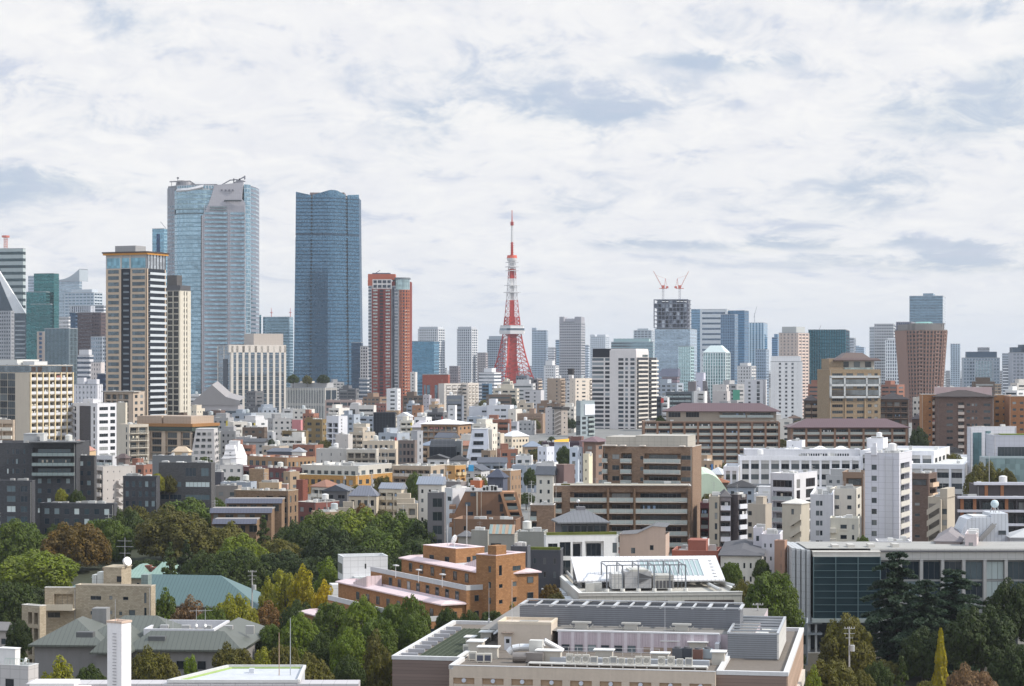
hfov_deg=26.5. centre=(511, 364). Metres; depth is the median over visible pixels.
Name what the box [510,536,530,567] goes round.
office building
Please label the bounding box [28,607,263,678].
convent building
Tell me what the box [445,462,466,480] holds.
apartment building
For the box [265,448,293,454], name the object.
house
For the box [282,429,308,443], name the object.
apartment building
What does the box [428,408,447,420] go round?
apartment building
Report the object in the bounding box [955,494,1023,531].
office building
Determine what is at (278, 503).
terrace storey
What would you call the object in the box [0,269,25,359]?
office building
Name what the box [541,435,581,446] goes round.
office building
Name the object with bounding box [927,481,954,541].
apartment building
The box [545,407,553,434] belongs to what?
apartment building
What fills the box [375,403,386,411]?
office building
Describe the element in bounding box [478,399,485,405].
broadleaf tree
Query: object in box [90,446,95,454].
house
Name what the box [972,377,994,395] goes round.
office building
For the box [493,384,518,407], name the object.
office building
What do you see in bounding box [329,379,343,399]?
office building
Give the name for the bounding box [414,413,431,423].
apartment building
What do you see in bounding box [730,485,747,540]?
apartment building
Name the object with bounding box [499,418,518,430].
office building
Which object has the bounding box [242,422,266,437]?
apartment building
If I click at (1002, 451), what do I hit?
window
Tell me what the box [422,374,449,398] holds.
office building
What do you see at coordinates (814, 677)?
broadleaf tree
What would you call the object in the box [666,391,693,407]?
office building
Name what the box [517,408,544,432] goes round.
apartment building
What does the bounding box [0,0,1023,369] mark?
sky
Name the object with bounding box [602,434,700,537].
apartment building
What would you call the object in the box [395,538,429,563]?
broadleaf tree
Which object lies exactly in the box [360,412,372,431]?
apartment building
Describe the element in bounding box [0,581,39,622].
broadleaf tree
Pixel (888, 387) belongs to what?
office building
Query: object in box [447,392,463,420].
office building
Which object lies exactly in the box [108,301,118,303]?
window
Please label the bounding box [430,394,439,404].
apartment building
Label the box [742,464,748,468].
window
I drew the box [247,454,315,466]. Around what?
apartment building
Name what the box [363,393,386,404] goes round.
apartment building
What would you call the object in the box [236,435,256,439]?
apartment building
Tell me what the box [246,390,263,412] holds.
apartment building
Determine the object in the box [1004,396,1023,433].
apartment building
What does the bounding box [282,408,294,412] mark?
apartment building
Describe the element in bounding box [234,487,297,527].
apartment building
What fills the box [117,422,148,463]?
apartment building
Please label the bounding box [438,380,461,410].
apartment building
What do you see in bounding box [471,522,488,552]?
office building
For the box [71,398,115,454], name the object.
apartment building
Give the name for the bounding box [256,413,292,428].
office building
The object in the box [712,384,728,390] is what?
apartment building
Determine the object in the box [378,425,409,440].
apartment building
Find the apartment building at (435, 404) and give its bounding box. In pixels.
[429,401,443,409]
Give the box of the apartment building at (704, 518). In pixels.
[700,499,708,537]
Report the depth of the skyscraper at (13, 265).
2602.68 m
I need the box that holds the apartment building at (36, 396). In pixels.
[0,359,73,439]
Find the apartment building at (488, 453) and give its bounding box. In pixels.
[481,449,496,456]
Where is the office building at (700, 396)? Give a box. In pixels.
[694,387,706,402]
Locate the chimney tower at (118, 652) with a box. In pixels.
[106,599,131,685]
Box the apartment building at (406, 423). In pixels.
[400,414,413,439]
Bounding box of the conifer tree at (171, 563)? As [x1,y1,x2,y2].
[161,542,177,574]
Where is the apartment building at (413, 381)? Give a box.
[410,372,416,391]
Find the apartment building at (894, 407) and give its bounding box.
[881,393,909,442]
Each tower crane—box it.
[654,272,667,298]
[674,271,688,298]
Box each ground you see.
[0,547,245,585]
[116,370,1023,652]
[804,653,986,685]
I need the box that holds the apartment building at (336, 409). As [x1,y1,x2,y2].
[328,403,349,415]
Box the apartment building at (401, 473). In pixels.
[392,459,445,482]
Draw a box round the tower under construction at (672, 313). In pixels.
[654,299,690,328]
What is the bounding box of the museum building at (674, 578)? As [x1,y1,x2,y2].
[541,556,742,604]
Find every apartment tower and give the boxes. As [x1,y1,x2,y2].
[102,246,169,414]
[166,275,190,414]
[368,270,411,412]
[592,349,658,428]
[894,322,947,422]
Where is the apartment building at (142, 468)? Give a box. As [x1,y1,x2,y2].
[129,458,151,474]
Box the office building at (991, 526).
[954,500,1008,541]
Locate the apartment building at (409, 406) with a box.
[407,401,419,413]
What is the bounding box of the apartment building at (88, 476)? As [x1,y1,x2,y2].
[80,454,96,500]
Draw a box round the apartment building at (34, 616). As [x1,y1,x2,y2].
[21,603,45,662]
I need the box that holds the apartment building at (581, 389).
[570,375,591,405]
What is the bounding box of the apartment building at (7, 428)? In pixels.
[0,411,14,439]
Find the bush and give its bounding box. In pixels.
[876,659,907,684]
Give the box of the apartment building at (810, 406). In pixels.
[803,395,816,418]
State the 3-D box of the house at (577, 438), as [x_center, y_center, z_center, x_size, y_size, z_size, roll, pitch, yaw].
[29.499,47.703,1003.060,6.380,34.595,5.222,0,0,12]
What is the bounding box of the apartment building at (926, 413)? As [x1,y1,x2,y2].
[919,394,935,445]
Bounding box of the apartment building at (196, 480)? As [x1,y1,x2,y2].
[159,460,214,511]
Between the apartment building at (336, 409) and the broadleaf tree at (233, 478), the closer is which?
the broadleaf tree at (233, 478)
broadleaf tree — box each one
[0,518,47,563]
[0,548,80,588]
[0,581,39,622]
[4,644,27,662]
[5,618,32,650]
[21,585,52,605]
[39,521,112,571]
[40,655,74,678]
[45,523,63,537]
[55,488,68,501]
[68,489,85,501]
[75,663,106,679]
[82,518,132,561]
[103,507,144,549]
[123,504,149,525]
[131,559,162,569]
[131,644,180,679]
[133,503,214,558]
[153,473,165,491]
[156,587,175,619]
[162,475,177,502]
[164,497,210,529]
[170,594,202,619]
[180,549,218,574]
[183,654,197,674]
[197,605,230,620]
[199,457,212,461]
[201,520,245,557]
[203,547,271,591]
[212,641,254,667]
[215,497,225,506]
[215,532,268,574]
[215,592,259,623]
[225,476,239,480]
[248,549,303,594]
[253,646,275,664]
[256,623,285,654]
[257,576,273,624]
[257,600,282,630]
[261,538,303,560]
[262,644,300,664]
[268,439,274,444]
[268,568,296,616]
[272,519,319,550]
[277,610,319,659]
[279,599,311,642]
[286,374,299,387]
[286,563,313,610]
[288,556,330,594]
[291,650,334,679]
[299,509,352,552]
[300,525,356,559]
[302,375,312,383]
[304,632,331,668]
[310,579,332,608]
[311,556,337,607]
[312,601,347,646]
[316,374,329,382]
[318,439,330,447]
[329,545,394,571]
[329,626,367,672]
[333,654,367,685]
[334,506,382,540]
[338,594,379,634]
[351,526,403,558]
[353,502,375,521]
[357,617,400,669]
[360,628,389,685]
[362,510,418,542]
[366,649,391,685]
[373,475,391,491]
[376,510,384,515]
[377,602,407,634]
[388,552,411,571]
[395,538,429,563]
[398,610,430,650]
[400,519,436,544]
[401,594,431,629]
[405,472,421,500]
[434,607,458,630]
[459,610,480,620]
[475,474,487,485]
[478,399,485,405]
[480,610,501,620]
[511,398,516,408]
[521,492,534,509]
[523,467,535,485]
[528,450,537,463]
[533,419,540,429]
[539,584,561,600]
[546,592,564,600]
[556,445,569,463]
[568,419,575,427]
[656,415,665,420]
[701,493,710,500]
[720,561,742,584]
[730,578,750,603]
[743,570,805,627]
[752,559,769,578]
[780,439,786,446]
[803,655,805,668]
[805,658,858,685]
[805,664,821,685]
[817,612,875,673]
[855,669,876,685]
[856,535,869,541]
[863,660,894,685]
[897,625,949,682]
[908,426,928,445]
[916,680,935,685]
[943,604,1022,684]
[946,453,962,458]
[946,661,998,685]
[962,460,1000,493]
[982,576,1023,641]
[987,644,1023,685]
[995,467,1016,481]
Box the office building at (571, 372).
[566,368,573,402]
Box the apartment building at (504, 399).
[486,391,511,405]
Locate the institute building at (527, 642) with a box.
[392,598,804,685]
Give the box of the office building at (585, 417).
[576,399,594,436]
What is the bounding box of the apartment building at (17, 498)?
[0,478,34,536]
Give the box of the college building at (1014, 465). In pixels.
[979,456,1023,481]
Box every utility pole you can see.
[248,570,255,607]
[526,494,531,520]
[529,481,533,502]
[844,627,854,666]
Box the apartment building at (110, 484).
[97,464,135,510]
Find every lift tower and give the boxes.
[296,479,307,500]
[335,433,352,448]
[411,430,422,462]
[448,405,456,419]
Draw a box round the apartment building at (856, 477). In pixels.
[842,459,864,539]
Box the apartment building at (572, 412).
[564,403,575,432]
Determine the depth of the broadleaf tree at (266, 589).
510.78 m
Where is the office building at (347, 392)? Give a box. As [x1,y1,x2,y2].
[339,385,358,399]
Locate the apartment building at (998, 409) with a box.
[994,394,1010,425]
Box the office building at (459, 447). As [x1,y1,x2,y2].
[455,435,462,455]
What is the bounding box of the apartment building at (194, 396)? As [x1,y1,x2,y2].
[191,391,200,402]
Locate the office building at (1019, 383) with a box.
[1010,379,1023,389]
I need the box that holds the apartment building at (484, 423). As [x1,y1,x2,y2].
[472,419,496,428]
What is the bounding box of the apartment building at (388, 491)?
[378,482,407,517]
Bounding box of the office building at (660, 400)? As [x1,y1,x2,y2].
[657,396,663,417]
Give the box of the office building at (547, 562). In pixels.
[531,547,562,600]
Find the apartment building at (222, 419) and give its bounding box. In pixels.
[214,413,233,430]
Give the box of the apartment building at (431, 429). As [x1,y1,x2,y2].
[420,419,472,442]
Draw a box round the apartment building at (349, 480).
[300,472,391,493]
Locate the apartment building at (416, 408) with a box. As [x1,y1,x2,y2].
[412,404,423,419]
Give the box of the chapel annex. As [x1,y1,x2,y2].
[26,618,359,685]
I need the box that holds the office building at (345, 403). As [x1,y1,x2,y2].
[325,399,361,418]
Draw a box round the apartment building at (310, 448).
[293,441,322,455]
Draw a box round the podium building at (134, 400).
[101,390,144,423]
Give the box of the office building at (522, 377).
[516,376,528,379]
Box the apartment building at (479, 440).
[466,428,488,464]
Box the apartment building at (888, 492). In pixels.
[864,443,911,541]
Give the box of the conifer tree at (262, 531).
[256,515,270,546]
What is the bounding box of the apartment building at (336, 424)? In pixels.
[326,415,347,445]
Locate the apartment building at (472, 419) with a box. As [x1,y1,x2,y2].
[467,415,487,432]
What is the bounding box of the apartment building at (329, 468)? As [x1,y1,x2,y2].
[301,460,391,474]
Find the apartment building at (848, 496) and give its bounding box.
[830,481,860,537]
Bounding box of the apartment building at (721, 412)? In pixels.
[662,403,780,420]
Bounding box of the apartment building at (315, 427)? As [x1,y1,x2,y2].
[305,417,325,442]
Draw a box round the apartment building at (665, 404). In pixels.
[662,396,669,418]
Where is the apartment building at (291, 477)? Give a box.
[283,470,299,488]
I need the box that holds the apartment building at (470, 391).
[461,382,478,421]
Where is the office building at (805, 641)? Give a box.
[799,618,807,664]
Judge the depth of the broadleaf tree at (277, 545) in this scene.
597.95 m
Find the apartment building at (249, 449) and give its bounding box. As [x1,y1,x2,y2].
[232,440,255,455]
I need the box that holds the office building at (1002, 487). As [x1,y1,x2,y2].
[969,475,1023,495]
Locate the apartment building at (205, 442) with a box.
[191,428,219,461]
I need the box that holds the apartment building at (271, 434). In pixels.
[267,430,275,441]
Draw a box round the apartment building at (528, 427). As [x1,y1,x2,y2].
[519,417,535,434]
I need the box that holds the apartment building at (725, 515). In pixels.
[720,489,731,546]
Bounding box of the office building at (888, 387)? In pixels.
[881,381,904,396]
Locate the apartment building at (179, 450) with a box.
[171,446,192,454]
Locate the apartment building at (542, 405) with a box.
[537,400,559,412]
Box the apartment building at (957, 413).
[932,390,996,454]
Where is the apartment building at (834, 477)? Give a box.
[826,468,848,486]
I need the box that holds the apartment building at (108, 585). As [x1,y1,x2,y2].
[75,546,155,619]
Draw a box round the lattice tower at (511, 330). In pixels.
[494,220,533,383]
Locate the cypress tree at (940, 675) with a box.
[931,627,948,685]
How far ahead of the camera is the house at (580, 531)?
502.32 m
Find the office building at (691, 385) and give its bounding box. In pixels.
[688,381,695,390]
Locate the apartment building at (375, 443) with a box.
[362,435,397,448]
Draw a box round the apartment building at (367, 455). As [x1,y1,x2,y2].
[346,445,378,462]
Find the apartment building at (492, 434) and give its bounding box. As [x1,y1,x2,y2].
[488,428,496,449]
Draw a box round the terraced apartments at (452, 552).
[423,504,484,562]
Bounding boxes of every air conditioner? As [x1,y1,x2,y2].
[463,644,467,651]
[469,651,476,660]
[476,653,483,662]
[484,653,491,662]
[566,654,572,662]
[574,654,581,662]
[582,654,589,662]
[590,656,597,663]
[603,657,608,663]
[610,656,616,663]
[618,658,624,663]
[627,658,633,664]
[635,656,642,664]
[643,656,650,664]
[658,656,664,664]
[667,656,674,665]
[677,658,682,665]
[685,658,692,665]
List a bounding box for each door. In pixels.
[38,449,70,452]
[38,459,70,462]
[38,468,70,471]
[148,269,164,273]
[148,275,164,279]
[148,281,164,286]
[148,287,164,292]
[148,293,164,298]
[148,300,164,304]
[148,306,164,310]
[148,312,164,316]
[148,318,164,323]
[148,324,164,329]
[148,331,164,335]
[148,337,164,341]
[148,343,164,347]
[148,349,164,354]
[148,355,164,360]
[148,361,164,366]
[148,368,164,372]
[148,374,164,378]
[148,380,164,384]
[148,386,164,391]
[148,392,164,397]
[148,398,164,403]
[148,404,164,409]
[148,410,164,414]
[152,432,160,437]
[152,439,160,444]
[152,446,160,451]
[168,432,176,437]
[168,439,176,444]
[168,446,176,451]
[183,433,189,437]
[183,440,189,444]
[410,509,414,514]
[504,494,513,496]
[504,636,510,649]
[507,503,516,505]
[555,493,560,497]
[573,544,579,555]
[574,493,601,497]
[574,504,601,508]
[586,543,600,555]
[612,493,629,497]
[612,504,629,508]
[612,515,629,519]
[612,527,629,530]
[623,454,630,457]
[623,465,630,468]
[623,476,630,479]
[637,358,655,361]
[637,362,655,365]
[637,366,655,369]
[637,371,655,374]
[637,375,655,378]
[637,379,655,382]
[637,383,655,387]
[637,388,655,391]
[637,392,655,395]
[637,396,655,400]
[637,400,655,404]
[637,405,655,409]
[637,409,655,413]
[637,413,655,417]
[637,418,655,422]
[640,493,680,497]
[640,504,680,508]
[640,516,680,519]
[640,527,680,530]
[649,455,676,458]
[649,465,676,469]
[649,476,676,480]
[669,538,680,542]
[686,430,695,432]
[713,430,722,432]
[713,437,722,439]
[713,457,722,459]
[723,413,742,414]
[740,430,749,432]
[740,437,749,439]
[750,413,769,414]
[767,430,776,432]
[767,437,776,439]
[777,492,791,496]
[848,479,860,484]
[913,480,925,484]
[964,502,976,509]
[982,502,991,509]
[1000,502,1012,509]
[1008,516,1012,522]
[1019,502,1023,509]
[1019,516,1023,522]
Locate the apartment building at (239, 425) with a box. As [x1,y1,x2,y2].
[228,421,247,436]
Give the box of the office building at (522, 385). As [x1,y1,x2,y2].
[514,380,535,402]
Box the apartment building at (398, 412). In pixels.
[386,409,400,417]
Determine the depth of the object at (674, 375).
2302.25 m
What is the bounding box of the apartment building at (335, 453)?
[316,443,348,462]
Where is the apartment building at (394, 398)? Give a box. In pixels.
[387,388,400,409]
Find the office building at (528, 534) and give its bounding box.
[516,520,547,546]
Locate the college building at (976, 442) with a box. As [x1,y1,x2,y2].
[967,424,1016,474]
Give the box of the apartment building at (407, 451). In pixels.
[398,439,416,464]
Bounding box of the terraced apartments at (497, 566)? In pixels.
[476,544,525,614]
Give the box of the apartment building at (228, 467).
[216,458,242,480]
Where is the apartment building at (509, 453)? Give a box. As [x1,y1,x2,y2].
[497,443,517,468]
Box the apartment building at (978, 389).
[934,386,991,394]
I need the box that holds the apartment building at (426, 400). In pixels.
[423,394,430,410]
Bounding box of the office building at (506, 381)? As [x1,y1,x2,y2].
[503,379,512,383]
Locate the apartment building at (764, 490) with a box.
[754,486,770,502]
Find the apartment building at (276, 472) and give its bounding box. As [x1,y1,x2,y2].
[243,461,301,483]
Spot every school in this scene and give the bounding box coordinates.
[469,403,486,415]
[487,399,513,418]
[504,431,528,453]
[508,405,521,420]
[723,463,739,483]
[738,449,861,486]
[744,446,860,455]
[860,445,949,469]
[912,452,966,493]
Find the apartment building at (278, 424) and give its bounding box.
[268,414,290,440]
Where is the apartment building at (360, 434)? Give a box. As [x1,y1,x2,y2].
[349,427,374,448]
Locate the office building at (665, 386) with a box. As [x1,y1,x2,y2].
[657,379,682,396]
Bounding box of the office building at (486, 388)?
[482,383,491,399]
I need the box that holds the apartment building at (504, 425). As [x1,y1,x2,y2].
[489,415,510,433]
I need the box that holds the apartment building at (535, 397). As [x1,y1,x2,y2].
[524,389,543,412]
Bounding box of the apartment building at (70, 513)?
[40,501,117,535]
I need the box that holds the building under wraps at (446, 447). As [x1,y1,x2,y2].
[429,439,455,458]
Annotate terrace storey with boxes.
[210,507,274,546]
[212,517,259,541]
[225,497,284,537]
[338,507,349,510]
[343,501,353,511]
[397,493,410,497]
[397,498,414,502]
[397,503,417,521]
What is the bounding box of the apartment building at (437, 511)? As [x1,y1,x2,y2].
[427,486,445,543]
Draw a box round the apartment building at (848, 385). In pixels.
[817,353,880,417]
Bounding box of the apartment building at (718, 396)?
[712,387,729,402]
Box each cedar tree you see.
[859,551,935,661]
[889,579,953,680]
[893,568,988,672]
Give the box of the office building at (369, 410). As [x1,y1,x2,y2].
[358,404,375,415]
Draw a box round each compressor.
[672,646,681,657]
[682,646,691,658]
[693,647,702,659]
[703,647,712,658]
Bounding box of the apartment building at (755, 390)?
[733,377,766,404]
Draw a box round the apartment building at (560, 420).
[552,407,569,434]
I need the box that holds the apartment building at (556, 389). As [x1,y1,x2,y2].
[547,376,565,406]
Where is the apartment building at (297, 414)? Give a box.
[293,404,314,419]
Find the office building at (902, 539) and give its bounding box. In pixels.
[876,536,910,541]
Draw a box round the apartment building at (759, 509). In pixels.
[748,496,771,539]
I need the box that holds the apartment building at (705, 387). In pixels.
[703,381,710,402]
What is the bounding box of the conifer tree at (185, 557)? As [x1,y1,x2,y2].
[176,539,193,574]
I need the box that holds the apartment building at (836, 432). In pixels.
[783,418,910,449]
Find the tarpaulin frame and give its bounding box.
[468,465,473,470]
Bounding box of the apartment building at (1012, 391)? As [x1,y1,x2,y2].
[1005,386,1023,395]
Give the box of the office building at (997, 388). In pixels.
[995,384,1000,394]
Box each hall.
[151,574,277,613]
[191,381,244,416]
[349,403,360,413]
[701,467,726,498]
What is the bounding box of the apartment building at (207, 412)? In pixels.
[203,411,215,416]
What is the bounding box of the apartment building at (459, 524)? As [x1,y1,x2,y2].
[453,516,523,542]
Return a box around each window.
[0,373,6,379]
[0,380,6,386]
[0,387,6,393]
[0,394,6,400]
[0,401,6,407]
[0,408,6,414]
[6,679,13,685]
[7,486,14,491]
[7,496,14,501]
[7,506,14,511]
[7,516,14,521]
[8,373,14,379]
[8,380,14,386]
[8,387,14,393]
[8,394,14,400]
[8,401,14,407]
[8,408,14,414]
[8,415,14,419]
[21,486,26,491]
[21,496,26,501]
[21,506,26,511]
[21,516,26,521]
[44,508,48,513]
[44,518,48,523]
[48,612,59,617]
[54,508,58,513]
[64,508,68,513]
[74,508,78,514]
[84,509,88,514]
[91,596,100,599]
[94,509,98,514]
[99,420,107,423]
[99,440,107,443]
[108,270,118,273]
[108,276,118,279]
[108,282,118,285]
[108,288,118,291]
[108,295,118,297]
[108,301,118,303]
[108,307,118,310]
[108,313,118,316]
[108,319,118,322]
[108,325,118,328]
[108,332,118,334]
[108,338,118,340]
[108,344,118,346]
[108,350,118,353]
[108,356,118,359]
[108,362,118,365]
[108,368,118,371]
[108,375,118,377]
[108,381,118,383]
[108,387,118,389]
[117,576,121,581]
[129,610,134,614]
[132,269,144,272]
[132,276,144,278]
[132,282,144,285]
[132,288,144,291]
[132,294,144,297]
[132,300,144,303]
[132,307,144,309]
[132,313,144,316]
[132,319,144,322]
[132,325,144,328]
[132,331,144,334]
[132,338,144,340]
[132,344,144,346]
[132,350,144,353]
[132,356,144,359]
[132,362,144,365]
[132,368,144,371]
[132,375,144,377]
[132,381,144,383]
[132,387,144,390]
[161,494,180,499]
[176,661,184,668]
[186,468,195,475]
[186,482,209,486]
[186,495,209,499]
[197,661,205,669]
[201,468,208,475]
[249,525,256,531]
[338,562,341,573]
[359,409,372,411]
[416,583,419,591]
[433,498,441,506]
[433,512,441,520]
[433,526,441,534]
[433,539,441,543]
[435,587,438,595]
[445,589,448,597]
[453,571,456,579]
[455,591,458,599]
[465,573,468,582]
[472,449,483,452]
[473,441,483,444]
[475,433,482,436]
[490,397,509,398]
[499,565,501,575]
[513,565,520,570]
[527,577,532,582]
[527,592,532,597]
[548,543,557,546]
[560,542,570,555]
[562,526,566,531]
[562,644,569,650]
[563,560,570,573]
[568,526,573,531]
[575,526,579,531]
[575,644,582,650]
[581,525,586,531]
[588,525,592,531]
[588,645,595,651]
[592,358,603,360]
[592,362,603,364]
[592,371,603,373]
[592,380,603,382]
[592,384,603,386]
[592,393,603,395]
[592,397,603,399]
[594,525,599,531]
[601,525,605,531]
[612,454,618,458]
[612,465,618,469]
[612,476,618,480]
[612,543,616,552]
[614,645,621,651]
[628,646,635,651]
[668,412,679,416]
[681,455,690,459]
[681,466,690,470]
[681,477,690,481]
[686,412,698,416]
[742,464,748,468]
[742,474,748,478]
[751,464,758,468]
[751,474,758,478]
[761,464,768,468]
[761,474,768,478]
[771,464,778,468]
[773,480,791,486]
[781,464,788,468]
[791,464,798,468]
[801,464,808,468]
[806,477,814,486]
[806,488,813,497]
[812,464,818,468]
[822,464,828,468]
[832,373,842,375]
[832,386,842,388]
[832,398,842,400]
[832,404,842,406]
[832,411,842,413]
[842,464,849,468]
[843,362,848,366]
[854,362,859,366]
[865,362,870,366]
[881,561,896,578]
[902,561,918,578]
[904,581,918,596]
[912,459,919,462]
[923,459,930,462]
[923,561,939,578]
[923,581,939,596]
[937,472,948,477]
[937,483,948,488]
[944,561,960,577]
[952,473,961,477]
[952,484,961,488]
[966,561,981,578]
[966,581,981,597]
[976,384,992,385]
[987,561,1002,578]
[987,581,1002,597]
[998,447,1023,455]
[998,531,1005,534]
[1008,561,1023,578]
[1010,581,1023,590]
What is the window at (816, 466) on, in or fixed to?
in the school at (757, 469)
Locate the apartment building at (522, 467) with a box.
[512,463,535,491]
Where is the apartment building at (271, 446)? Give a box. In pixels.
[262,440,288,454]
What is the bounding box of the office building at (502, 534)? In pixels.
[489,524,517,550]
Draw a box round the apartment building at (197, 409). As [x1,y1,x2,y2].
[191,405,204,414]
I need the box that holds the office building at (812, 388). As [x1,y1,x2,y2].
[808,380,816,397]
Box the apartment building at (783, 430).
[776,414,792,444]
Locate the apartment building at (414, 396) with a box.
[403,392,422,411]
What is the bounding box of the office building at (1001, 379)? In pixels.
[1000,371,1001,391]
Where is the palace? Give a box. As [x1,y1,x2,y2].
[91,562,181,583]
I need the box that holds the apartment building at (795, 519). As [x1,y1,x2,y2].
[781,498,810,541]
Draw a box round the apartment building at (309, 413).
[303,409,318,429]
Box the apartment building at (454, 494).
[445,484,470,542]
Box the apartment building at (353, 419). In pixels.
[341,410,359,433]
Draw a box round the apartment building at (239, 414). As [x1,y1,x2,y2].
[232,409,255,420]
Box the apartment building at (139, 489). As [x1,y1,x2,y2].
[123,466,159,518]
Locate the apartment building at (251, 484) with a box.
[221,475,256,488]
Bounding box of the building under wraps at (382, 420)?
[373,411,395,435]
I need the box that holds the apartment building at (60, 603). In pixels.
[42,587,75,634]
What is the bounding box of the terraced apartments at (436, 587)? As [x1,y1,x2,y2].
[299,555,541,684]
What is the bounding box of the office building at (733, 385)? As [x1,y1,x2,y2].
[719,380,743,402]
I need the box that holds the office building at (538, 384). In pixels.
[529,378,542,389]
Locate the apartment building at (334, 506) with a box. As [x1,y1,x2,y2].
[311,499,343,518]
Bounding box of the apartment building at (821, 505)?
[810,479,833,541]
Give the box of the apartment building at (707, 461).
[701,452,721,469]
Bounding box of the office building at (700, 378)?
[696,373,705,390]
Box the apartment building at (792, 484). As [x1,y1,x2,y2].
[771,470,816,529]
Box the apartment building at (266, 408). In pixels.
[258,404,276,412]
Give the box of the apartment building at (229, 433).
[221,426,239,456]
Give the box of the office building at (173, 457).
[152,447,194,475]
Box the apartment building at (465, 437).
[457,434,470,440]
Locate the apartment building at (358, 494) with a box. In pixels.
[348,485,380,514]
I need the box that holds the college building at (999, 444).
[986,433,1023,455]
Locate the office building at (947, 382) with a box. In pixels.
[946,378,961,386]
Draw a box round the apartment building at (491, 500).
[449,485,522,536]
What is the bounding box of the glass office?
[787,542,1023,651]
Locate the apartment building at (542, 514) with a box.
[530,501,555,531]
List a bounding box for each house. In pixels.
[0,622,10,646]
[0,646,38,685]
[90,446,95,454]
[97,454,116,465]
[115,454,130,464]
[215,469,223,484]
[215,483,241,506]
[218,431,220,453]
[222,441,246,464]
[243,438,268,454]
[249,467,268,488]
[258,480,281,488]
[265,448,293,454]
[280,432,305,448]
[282,483,288,488]
[290,447,306,455]
[292,420,302,429]
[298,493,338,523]
[309,480,336,499]
[322,483,353,506]
[329,553,387,596]
[353,422,369,431]
[396,412,413,430]
[410,420,426,429]
[416,476,446,521]
[423,441,430,462]
[426,454,449,464]
[433,432,460,440]
[446,480,466,487]
[449,455,468,467]
[457,531,470,544]
[463,441,469,456]
[466,464,490,480]
[470,470,483,487]
[476,457,507,469]
[486,469,508,490]
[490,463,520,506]
[497,432,503,448]
[522,441,540,460]
[534,466,556,502]
[536,461,557,466]
[537,445,553,461]
[544,499,617,574]
[556,464,574,482]
[568,430,583,453]
[570,446,582,482]
[579,436,605,482]
[583,452,592,482]
[619,522,669,555]
[672,534,721,567]
[711,467,723,478]
[718,477,729,488]
[718,539,765,594]
[726,480,756,513]
[753,524,765,546]
[762,528,782,573]
[774,539,786,575]
[788,415,800,421]
[830,502,859,541]
[911,413,918,435]
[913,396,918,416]
[933,526,964,543]
[950,447,963,454]
[965,520,978,545]
[1006,528,1023,632]
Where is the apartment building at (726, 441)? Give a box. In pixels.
[642,419,779,463]
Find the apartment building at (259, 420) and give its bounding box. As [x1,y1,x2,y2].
[240,415,267,430]
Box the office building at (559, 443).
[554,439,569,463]
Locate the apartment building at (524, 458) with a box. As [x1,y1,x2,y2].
[516,454,532,463]
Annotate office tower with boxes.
[167,176,258,393]
[294,190,362,384]
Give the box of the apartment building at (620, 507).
[553,478,690,555]
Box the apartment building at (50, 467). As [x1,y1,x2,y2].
[0,433,89,531]
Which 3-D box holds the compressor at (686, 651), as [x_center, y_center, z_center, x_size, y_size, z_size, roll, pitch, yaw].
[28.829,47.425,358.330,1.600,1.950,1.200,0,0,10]
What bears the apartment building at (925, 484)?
on the ground at (604, 434)
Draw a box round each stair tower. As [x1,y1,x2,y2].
[787,434,804,448]
[866,432,887,449]
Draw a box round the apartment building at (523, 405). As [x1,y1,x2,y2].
[518,400,533,412]
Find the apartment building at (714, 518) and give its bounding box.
[709,492,720,546]
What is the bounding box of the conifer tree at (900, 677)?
[895,656,908,685]
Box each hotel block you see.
[217,334,285,412]
[286,383,336,418]
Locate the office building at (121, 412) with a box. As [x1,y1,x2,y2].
[115,401,126,454]
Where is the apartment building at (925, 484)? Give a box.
[912,471,938,541]
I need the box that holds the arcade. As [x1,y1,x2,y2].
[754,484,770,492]
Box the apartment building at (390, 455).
[379,448,397,464]
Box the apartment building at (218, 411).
[211,409,224,414]
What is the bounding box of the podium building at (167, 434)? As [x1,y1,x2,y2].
[137,415,219,459]

